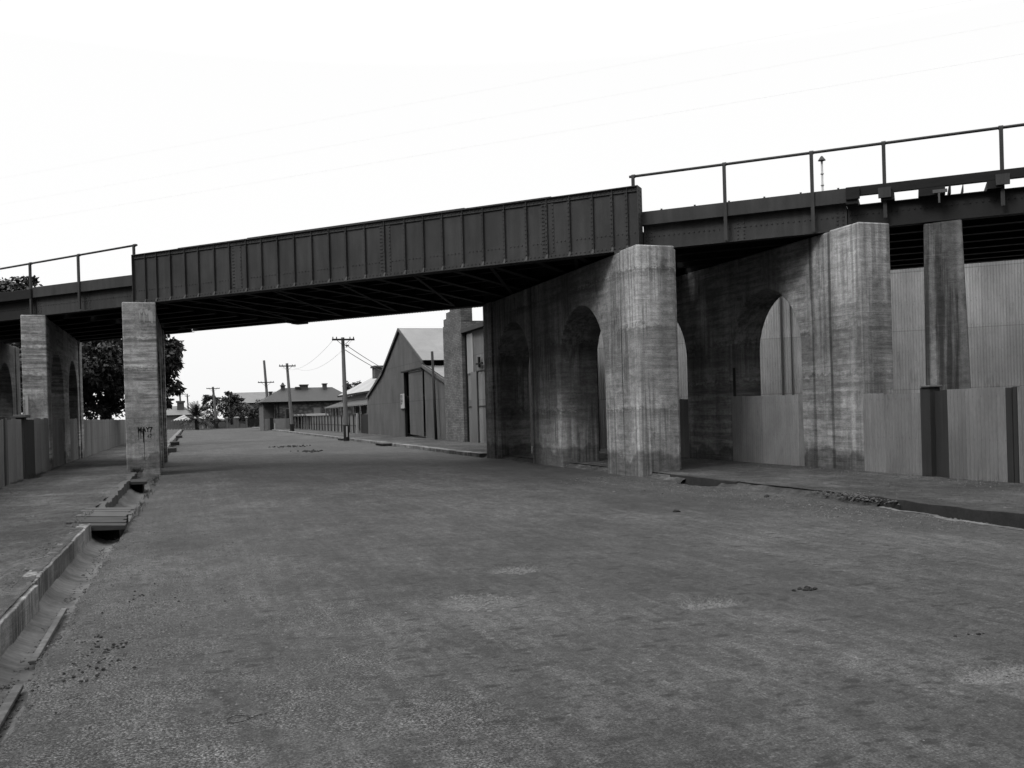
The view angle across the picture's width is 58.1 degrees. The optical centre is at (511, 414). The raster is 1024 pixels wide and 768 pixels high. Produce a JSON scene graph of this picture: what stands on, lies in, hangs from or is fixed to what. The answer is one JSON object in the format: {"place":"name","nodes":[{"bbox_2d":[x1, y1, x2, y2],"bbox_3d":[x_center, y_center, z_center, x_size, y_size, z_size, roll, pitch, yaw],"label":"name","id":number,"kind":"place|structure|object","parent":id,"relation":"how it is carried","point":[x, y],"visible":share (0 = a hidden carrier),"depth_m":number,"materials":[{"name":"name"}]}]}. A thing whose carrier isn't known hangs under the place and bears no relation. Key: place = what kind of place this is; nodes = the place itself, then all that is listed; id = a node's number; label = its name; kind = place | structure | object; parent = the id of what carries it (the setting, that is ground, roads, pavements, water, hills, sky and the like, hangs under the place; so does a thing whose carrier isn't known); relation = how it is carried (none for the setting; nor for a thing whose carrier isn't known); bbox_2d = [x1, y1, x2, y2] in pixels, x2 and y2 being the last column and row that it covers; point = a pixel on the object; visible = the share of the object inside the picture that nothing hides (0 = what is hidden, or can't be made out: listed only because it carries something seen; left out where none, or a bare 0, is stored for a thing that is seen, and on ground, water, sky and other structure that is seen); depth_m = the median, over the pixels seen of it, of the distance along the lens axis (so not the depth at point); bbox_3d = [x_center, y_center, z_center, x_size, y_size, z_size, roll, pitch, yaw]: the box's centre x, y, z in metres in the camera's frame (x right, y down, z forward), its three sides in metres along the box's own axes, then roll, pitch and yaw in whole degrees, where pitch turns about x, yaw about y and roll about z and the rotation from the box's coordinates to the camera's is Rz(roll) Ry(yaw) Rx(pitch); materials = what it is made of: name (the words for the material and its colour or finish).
{"place":"outdoors","nodes":[
{"label":"outdoors","id":0,"kind":"place"},
{"bbox_2d":[0,478,153,742],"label":"gutter","id":1,"kind":"object","parent":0,"point":[55,595],"visible":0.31,"depth_m":8.69,"materials":[{"name":"concrete"}]},
{"bbox_2d":[0,684,23,727],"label":"edging board","id":2,"kind":"object","parent":1,"relation":"on","point":[7,705],"visible":1,"depth_m":5.77,"materials":[{"name":"wood"}]},
{"bbox_2d":[0,585,38,658],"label":"kerb","id":3,"kind":"structure","parent":1,"relation":"on","point":[18,615],"depth_m":7.59,"materials":[{"name":"concrete"}]},
{"bbox_2d":[29,608,66,664],"bbox_3d":[-3.867,1.827,7.722,0.050,0.035,2.050,-2,0,-20],"label":"edging board","id":4,"kind":"object","parent":1,"relation":"on","point":[40,649],"visible":0.99,"depth_m":7.49,"materials":[{"name":"concrete"}]},
{"bbox_2d":[23,524,90,600],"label":"kerb","id":5,"kind":"structure","parent":1,"relation":"on","point":[51,572],"depth_m":10.35,"materials":[{"name":"concrete"}]},
{"bbox_2d":[66,507,134,530],"bbox_3d":[-6.618,1.665,14.902,0.861,0.116,3.016,-2,0,-19],"label":"plank cover","id":6,"kind":"object","parent":1,"relation":"on","point":[106,519],"visible":0.83,"depth_m":14.40,"materials":[{"name":"grey wood"}]},
{"bbox_2d":[91,515,127,539],"bbox_3d":[-6.654,1.913,15.063,0.590,0.430,2.150,-2,0,-19],"label":"dark culvert","id":7,"kind":"object","parent":1,"relation":"on","point":[109,534],"depth_m":14.10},
{"bbox_2d":[131,484,144,492],"bbox_3d":[-10.003,1.980,24.088,0.700,0.410,0.900,-2,0,-19],"label":"dark culvert","id":8,"kind":"object","parent":1,"relation":"on","point":[139,488],"visible":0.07,"depth_m":23.75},
{"bbox_2d":[24,496,144,705],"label":"road edge","id":9,"kind":"object","parent":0,"point":[68,627],"visible":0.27,"depth_m":5.85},
{"bbox_2d":[0,429,179,616],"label":"footpath","id":10,"kind":"structure","parent":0,"point":[110,465],"depth_m":16.64,"materials":[{"name":"grey concrete"}]},
{"bbox_2d":[0,415,49,486],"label":"iron fence","id":11,"kind":"object","parent":10,"relation":"on","point":[24,446],"visible":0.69,"depth_m":25.50,"materials":[{"name":"grey metal"}]},
{"bbox_2d":[24,473,42,479],"bbox_3d":[-13.481,1.709,25.951,0.468,0.159,1.475,-2,0,-19],"label":"weed tuft","id":12,"kind":"object","parent":10,"relation":"on","point":[33,476],"visible":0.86,"depth_m":25.64,"materials":[{"name":"grey plant"}]},
{"bbox_2d":[52,418,64,466],"bbox_3d":[-16.208,0.987,32.889,0.052,1.721,3.160,-2,0,-20],"label":"arch fence","id":13,"kind":"object","parent":10,"relation":"on","point":[58,442],"visible":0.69,"depth_m":32.94,"materials":[{"name":"metal"}]},
{"bbox_2d":[70,418,78,460],"bbox_3d":[-17.770,1.010,37.375,0.063,1.726,3.060,-2,0,-19],"label":"arch fence","id":14,"kind":"object","parent":10,"relation":"on","point":[74,439],"visible":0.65,"depth_m":37.39,"materials":[{"name":"metal"}]},
{"bbox_2d":[84,419,125,456],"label":"iron fence","id":15,"kind":"object","parent":10,"relation":"on","point":[101,435],"visible":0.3,"depth_m":48.72,"materials":[{"name":"grey metal"}]},
{"bbox_2d":[97,472,136,507],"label":"kerb","id":16,"kind":"structure","parent":10,"relation":"on","point":[116,495],"depth_m":19.89,"materials":[{"name":"grey concrete"}]},
{"bbox_2d":[130,479,148,484],"bbox_3d":[-9.998,1.737,23.993,0.995,0.103,1.414,-2,0,-19],"label":"plank cover","id":17,"kind":"object","parent":16,"relation":"on","point":[137,481],"visible":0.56,"depth_m":23.46,"materials":[{"name":"grey wood"}]},
{"bbox_2d":[130,466,143,472],"bbox_3d":[-11.198,1.617,27.539,0.428,0.197,1.397,-2,0,-19],"label":"weed tuft","id":18,"kind":"object","parent":10,"relation":"on","point":[137,470],"visible":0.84,"depth_m":27.36,"materials":[{"name":"grey plant"}]},
{"bbox_2d":[122,302,167,481],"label":"bridge pier","id":19,"kind":"structure","parent":10,"relation":"on","point":[145,393],"depth_m":27.82,"materials":[{"name":"concrete"}]},
{"bbox_2d":[33,275,286,330],"bbox_3d":[-12.217,-3.881,33.017,4.683,0.994,7.490,-2,0,24],"label":"side span","id":20,"kind":"object","parent":19,"relation":"on","point":[103,299],"visible":0.77,"depth_m":30.46,"materials":[{"name":"paint"}]},
{"bbox_2d":[0,244,137,313],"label":"handrail","id":21,"kind":"object","parent":20,"relation":"attached to","point":[77,256],"visible":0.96,"depth_m":29.68,"materials":[{"name":"metal"}]},
{"bbox_2d":[131,185,685,324],"bbox_3d":[-2.742,-4.470,28.817,16.061,1.732,8.000,-2,0,24],"label":"bridge span","id":22,"kind":"object","parent":19,"relation":"on","point":[470,257],"visible":0.88,"depth_m":25.66,"materials":[{"name":"paint"}]},
{"bbox_2d":[167,429,181,446],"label":"distant kerb left","id":23,"kind":"structure","parent":10,"relation":"on","point":[173,437],"depth_m":81.13,"materials":[{"name":"concrete"}]},
{"bbox_2d":[226,416,247,427],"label":"gate wall","id":24,"kind":"structure","parent":0,"point":[236,422],"depth_m":158.30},
{"bbox_2d":[325,365,424,430],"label":"verandah house","id":25,"kind":"structure","parent":0,"point":[357,402],"depth_m":93.48,"materials":[{"name":"metal"}]},
{"bbox_2d":[171,426,606,450],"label":"yard ground","id":26,"kind":"structure","parent":0,"point":[601,449],"depth_m":67.45,"materials":[{"name":"soil"}]},
{"bbox_2d":[0,341,20,419],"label":"bridge pier","id":27,"kind":"structure","parent":26,"relation":"on","point":[10,398],"depth_m":40.58,"materials":[{"name":"concrete"}]},
{"bbox_2d":[9,343,22,414],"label":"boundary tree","id":28,"kind":"object","parent":26,"relation":"on","point":[20,356],"visible":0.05,"depth_m":46.80,"materials":[{"name":"grey plant"}]},
{"bbox_2d":[0,275,42,348],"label":"fig tree","id":29,"kind":"object","parent":26,"relation":"on","point":[8,285],"visible":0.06,"depth_m":59.03,"materials":[{"name":"grey plant"}]},
{"bbox_2d":[20,315,84,469],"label":"bridge pier","id":30,"kind":"structure","parent":26,"relation":"on","point":[52,382],"depth_m":31.82,"materials":[{"name":"concrete"}]},
{"bbox_2d":[25,395,28,414],"bbox_3d":[-15.755,-0.298,29.941,0.080,0.650,0.080,-2,0,-19],"label":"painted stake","id":31,"kind":"object","parent":30,"relation":"attached to","point":[27,404],"visible":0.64,"depth_m":29.91,"materials":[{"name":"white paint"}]},
{"bbox_2d":[0,289,191,345],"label":"trestle span","id":32,"kind":"object","parent":30,"relation":"on","point":[14,305],"visible":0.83,"depth_m":33.96,"materials":[{"name":"metal"}]},
{"bbox_2d":[16,334,186,419],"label":"fig tree","id":33,"kind":"object","parent":26,"relation":"on","point":[102,367],"visible":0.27,"depth_m":57.69,"materials":[{"name":"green plant"}]},
{"bbox_2d":[166,401,193,428],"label":"house","id":34,"kind":"structure","parent":26,"relation":"on","point":[177,411],"depth_m":179.58,"materials":[{"name":"metal"}]},
{"bbox_2d":[174,415,189,428],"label":"garden kiosk","id":35,"kind":"object","parent":26,"relation":"on","point":[184,417],"visible":0.3,"depth_m":174.28,"materials":[{"name":"white paint"}]},
{"bbox_2d":[167,419,209,429],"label":"picket fence","id":36,"kind":"object","parent":26,"relation":"on","point":[191,426],"visible":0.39,"depth_m":158.08,"materials":[{"name":"grey wood"}]},
{"bbox_2d":[177,401,214,429],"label":"date palm","id":37,"kind":"object","parent":26,"relation":"on","point":[197,414],"visible":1,"depth_m":150.82,"materials":[{"name":"grey plant"}]},
{"bbox_2d":[206,387,219,418],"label":"power pole","id":38,"kind":"object","parent":26,"relation":"on","point":[214,404],"visible":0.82,"depth_m":158.81,"materials":[{"name":"black paint"}]},
{"bbox_2d":[201,394,225,422],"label":"garden tree","id":39,"kind":"object","parent":26,"relation":"on","point":[207,398],"visible":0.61,"depth_m":167.06,"materials":[{"name":"grey plant"}]},
{"bbox_2d":[210,419,225,428],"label":"picket fence","id":40,"kind":"object","parent":26,"relation":"on","point":[218,423],"visible":0.72,"depth_m":157.32,"materials":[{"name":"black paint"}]},
{"bbox_2d":[217,391,245,424],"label":"garden tree","id":41,"kind":"object","parent":26,"relation":"on","point":[234,400],"visible":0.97,"depth_m":168.11,"materials":[{"name":"grey plant"}]},
{"bbox_2d":[236,399,261,426],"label":"garden tree","id":42,"kind":"object","parent":26,"relation":"on","point":[249,414],"visible":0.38,"depth_m":165.27,"materials":[{"name":"grey plant"}]},
{"bbox_2d":[227,392,273,425],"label":"distant hall","id":43,"kind":"structure","parent":26,"relation":"on","point":[251,398],"depth_m":197.01,"materials":[{"name":"metal"}]},
{"bbox_2d":[248,418,259,426],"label":"picket fence","id":44,"kind":"object","parent":26,"relation":"on","point":[256,421],"visible":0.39,"depth_m":159.33,"materials":[{"name":"black paint"}]},
{"bbox_2d":[257,383,350,429],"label":"stone house","id":45,"kind":"structure","parent":26,"relation":"on","point":[305,399],"depth_m":120.38,"materials":[{"name":"stone"}]},
{"bbox_2d":[285,408,292,421],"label":"window","id":46,"kind":"structure","parent":45,"relation":"in","point":[286,409],"depth_m":119.00,"materials":[{"name":"black glass"}]},
{"bbox_2d":[313,407,321,413],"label":"window","id":47,"kind":"structure","parent":45,"relation":"in","point":[315,409],"depth_m":120.27,"materials":[{"name":"grey glass"}]},
{"bbox_2d":[332,407,338,415],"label":"window","id":48,"kind":"structure","parent":45,"relation":"in","point":[333,409],"depth_m":120.98,"materials":[{"name":"black glass"}]},
{"bbox_2d":[293,413,327,429],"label":"lean to shelter","id":49,"kind":"object","parent":26,"relation":"on","point":[315,414],"visible":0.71,"depth_m":108.08,"materials":[{"name":"grey metal"}]},
{"bbox_2d":[346,381,361,395],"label":"garden tree","id":50,"kind":"object","parent":26,"relation":"on","point":[349,386],"visible":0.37,"depth_m":149.52,"materials":[{"name":"grey plant"}]},
{"bbox_2d":[366,328,445,439],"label":"gable shed","id":51,"kind":"structure","parent":26,"relation":"on","point":[406,370],"depth_m":59.97,"materials":[{"name":"metal"}]},
{"bbox_2d":[400,394,404,409],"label":"wall sign","id":52,"kind":"object","parent":51,"relation":"attached to","point":[402,397],"visible":1,"depth_m":60.27,"materials":[{"name":"white paint"}]},
{"bbox_2d":[408,370,423,435],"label":"sliding door","id":53,"kind":"structure","parent":51,"relation":"in","point":[415,378],"depth_m":56.54,"materials":[{"name":"metal"}]},
{"bbox_2d":[460,322,486,442],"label":"corrugated shop","id":54,"kind":"structure","parent":26,"relation":"on","point":[475,378],"depth_m":44.77,"materials":[{"name":"metal"}]},
{"bbox_2d":[471,371,478,442],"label":"door","id":55,"kind":"structure","parent":54,"relation":"in","point":[474,384],"depth_m":44.90,"materials":[{"name":"metal"}]},
{"bbox_2d":[676,222,893,470],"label":"bridge pier","id":56,"kind":"structure","parent":26,"relation":"on","point":[832,287],"depth_m":21.17,"materials":[{"name":"concrete"}]},
{"bbox_2d":[642,188,847,273],"bbox_3d":[6.761,-4.561,24.734,4.643,0.950,7.490,-2,0,24],"label":"side span","id":57,"kind":"object","parent":56,"relation":"on","point":[693,235],"visible":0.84,"depth_m":21.54,"materials":[{"name":"paint"}]},
{"bbox_2d":[597,259,1023,447],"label":"iron shed","id":58,"kind":"structure","parent":26,"relation":"on","point":[995,304],"depth_m":30.55,"materials":[{"name":"metal"}]},
{"bbox_2d":[818,156,825,190],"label":"flue pipe","id":59,"kind":"object","parent":26,"relation":"on","point":[821,159],"visible":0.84,"depth_m":56.58,"materials":[{"name":"white metal"}]},
{"bbox_2d":[923,219,970,389],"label":"trestle column","id":60,"kind":"structure","parent":26,"relation":"on","point":[947,349],"depth_m":19.62,"materials":[{"name":"concrete"}]},
{"bbox_2d":[846,167,1023,269],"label":"trestle span","id":61,"kind":"object","parent":60,"relation":"on","point":[992,229],"visible":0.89,"depth_m":20.06,"materials":[{"name":"metal"}]},
{"bbox_2d":[629,123,1023,240],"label":"handrail","id":62,"kind":"object","parent":61,"relation":"attached to","point":[1000,128],"visible":0.98,"depth_m":20.59,"materials":[{"name":"metal"}]},
{"bbox_2d":[443,308,482,441],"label":"brick building","id":63,"kind":"structure","parent":0,"point":[455,321],"depth_m":47.51,"materials":[{"name":"grey brick"}]},
{"bbox_2d":[0,450,1018,514],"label":"grass","id":64,"kind":"structure","parent":0,"point":[147,495],"depth_m":21.86,"materials":[{"name":"grey plant"}]},
{"bbox_2d":[0,428,1023,767],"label":"road","id":65,"kind":"structure","parent":0,"point":[658,672],"depth_m":6.93,"materials":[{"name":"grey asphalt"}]},
{"bbox_2d":[30,634,136,713],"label":"earth clods","id":66,"kind":"object","parent":65,"relation":"on","point":[96,667],"visible":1,"depth_m":6.33,"materials":[{"name":"black soil"}]},
{"bbox_2d":[101,583,224,614],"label":"earth clods","id":67,"kind":"object","parent":65,"relation":"on","point":[144,595],"visible":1,"depth_m":8.52,"materials":[{"name":"black soil"}]},
{"bbox_2d":[168,447,176,452],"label":"gutter inlet","id":68,"kind":"object","parent":65,"relation":"on","point":[172,449],"visible":0.64,"depth_m":47.68,"materials":[{"name":"grey concrete"}]},
{"bbox_2d":[170,441,179,445],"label":"gutter inlet","id":69,"kind":"object","parent":65,"relation":"on","point":[175,443],"visible":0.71,"depth_m":60.89,"materials":[{"name":"grey concrete"}]},
{"bbox_2d":[226,713,265,722],"bbox_3d":[-1.463,1.651,5.035,0.204,0.009,0.127,-2,0,-58],"label":"wire loop","id":70,"kind":"object","parent":65,"relation":"on","point":[242,715],"visible":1,"depth_m":5.03,"materials":[{"name":"black metal"}]},
{"bbox_2d":[269,445,310,447],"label":"earth clods","id":71,"kind":"object","parent":65,"relation":"on","point":[290,446],"visible":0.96,"depth_m":50.81,"materials":[{"name":"soil"}]},
{"bbox_2d":[297,449,322,451],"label":"earth clods","id":72,"kind":"object","parent":65,"relation":"on","point":[311,450],"visible":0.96,"depth_m":42.96,"materials":[{"name":"grey soil"}]},
{"bbox_2d":[332,337,354,440],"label":"power pole","id":73,"kind":"object","parent":65,"relation":"on","point":[345,414],"visible":1,"depth_m":57.77,"materials":[{"name":"black paint"}]},
{"bbox_2d":[251,427,486,457],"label":"kerb","id":74,"kind":"structure","parent":65,"relation":"on","point":[460,452],"depth_m":42.04,"materials":[{"name":"concrete"}]},
{"bbox_2d":[374,442,391,445],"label":"gutter inlet","id":75,"kind":"object","parent":65,"relation":"on","point":[383,443],"visible":0.93,"depth_m":47.35,"materials":[{"name":"grey concrete"}]},
{"bbox_2d":[484,455,878,505],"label":"verge","id":76,"kind":"structure","parent":65,"relation":"on","point":[765,488],"depth_m":17.21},
{"bbox_2d":[811,489,899,504],"bbox_3d":[5.604,1.296,14.439,0.804,0.096,2.476,-2,0,-19],"label":"earth heap","id":77,"kind":"object","parent":76,"relation":"on","point":[852,496],"visible":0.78,"depth_m":14.59,"materials":[{"name":"soil"}]},
{"bbox_2d":[791,586,817,590],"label":"earth clods","id":78,"kind":"object","parent":65,"relation":"on","point":[806,588],"visible":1,"depth_m":8.01,"materials":[{"name":"grey soil"}]},
{"bbox_2d":[880,506,1023,530],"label":"gutter lip","id":79,"kind":"object","parent":65,"relation":"on","point":[940,517],"visible":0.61,"depth_m":12.22,"materials":[{"name":"grey concrete"}]},
{"bbox_2d":[0,0,1023,419],"label":"sky","id":80,"kind":"structure","parent":0,"point":[118,82],"materials":[{"name":"white"}]},
{"bbox_2d":[258,427,1023,511],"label":"footpath","id":81,"kind":"structure","parent":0,"point":[927,493],"depth_m":17.55,"materials":[{"name":"grey concrete"}]},
{"bbox_2d":[258,360,273,396],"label":"power pole","id":82,"kind":"object","parent":81,"relation":"on","point":[265,381],"visible":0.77,"depth_m":125.15,"materials":[{"name":"black paint"}]},
{"bbox_2d":[265,418,288,429],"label":"iron fence","id":83,"kind":"object","parent":81,"relation":"on","point":[282,423],"visible":0.82,"depth_m":115.74,"materials":[{"name":"grey metal"}]},
{"bbox_2d":[279,363,295,430],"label":"power pole","id":84,"kind":"object","parent":81,"relation":"on","point":[287,366],"visible":0.94,"depth_m":97.57,"materials":[{"name":"black paint"}]},
{"bbox_2d":[300,413,367,433],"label":"paling fence","id":85,"kind":"object","parent":81,"relation":"on","point":[330,423],"visible":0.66,"depth_m":88.27,"materials":[{"name":"wood"}]},
{"bbox_2d":[431,351,437,439],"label":"timber post","id":86,"kind":"object","parent":81,"relation":"on","point":[434,397],"visible":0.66,"depth_m":51.57,"materials":[{"name":"grey wood"}]},
{"bbox_2d":[529,352,599,450],"bbox_3d":[1.457,-1.207,36.374,0.100,5.100,9.100,-2,0,-19],"label":"timber hoarding","id":87,"kind":"object","parent":81,"relation":"on","point":[531,403],"depth_m":38.17,"materials":[{"name":"grey wood"}]},
{"bbox_2d":[483,245,680,476],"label":"bridge pier","id":88,"kind":"structure","parent":81,"relation":"on","point":[624,302],"depth_m":25.11,"materials":[{"name":"concrete"}]},
{"bbox_2d":[679,399,689,457],"bbox_3d":[4.574,0.405,27.867,0.045,1.711,3.040,-2,0,-19],"label":"arch fence","id":89,"kind":"object","parent":81,"relation":"on","point":[684,427],"visible":0.17,"depth_m":26.68,"materials":[{"name":"metal"}]},
{"bbox_2d":[731,368,804,465],"bbox_3d":[6.330,0.011,22.937,0.122,2.500,3.050,-2,0,-19],"label":"arch fence","id":90,"kind":"object","parent":81,"relation":"on","point":[768,429],"visible":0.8,"depth_m":22.81,"materials":[{"name":"metal"}]},
{"bbox_2d":[863,385,1023,482],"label":"iron fence","id":91,"kind":"object","parent":81,"relation":"on","point":[968,433],"visible":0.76,"depth_m":17.29,"materials":[{"name":"grey metal"}]},
{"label":"right gutter","id":92,"kind":"structure","parent":0,"visible":0},
{"bbox_2d":[670,474,740,485],"bbox_3d":[3.956,1.545,19.064,0.126,0.508,2.600,-2,0,-19],"label":"kerb right inlet","id":93,"kind":"object","parent":92,"relation":"on","point":[700,481],"visible":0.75,"depth_m":18.97,"materials":[{"name":"grey concrete"}]},
{"bbox_2d":[859,494,1023,528],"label":"kerb","id":94,"kind":"structure","parent":92,"relation":"on","point":[1015,519],"depth_m":12.63,"materials":[{"name":"grey concrete"}]}
]}

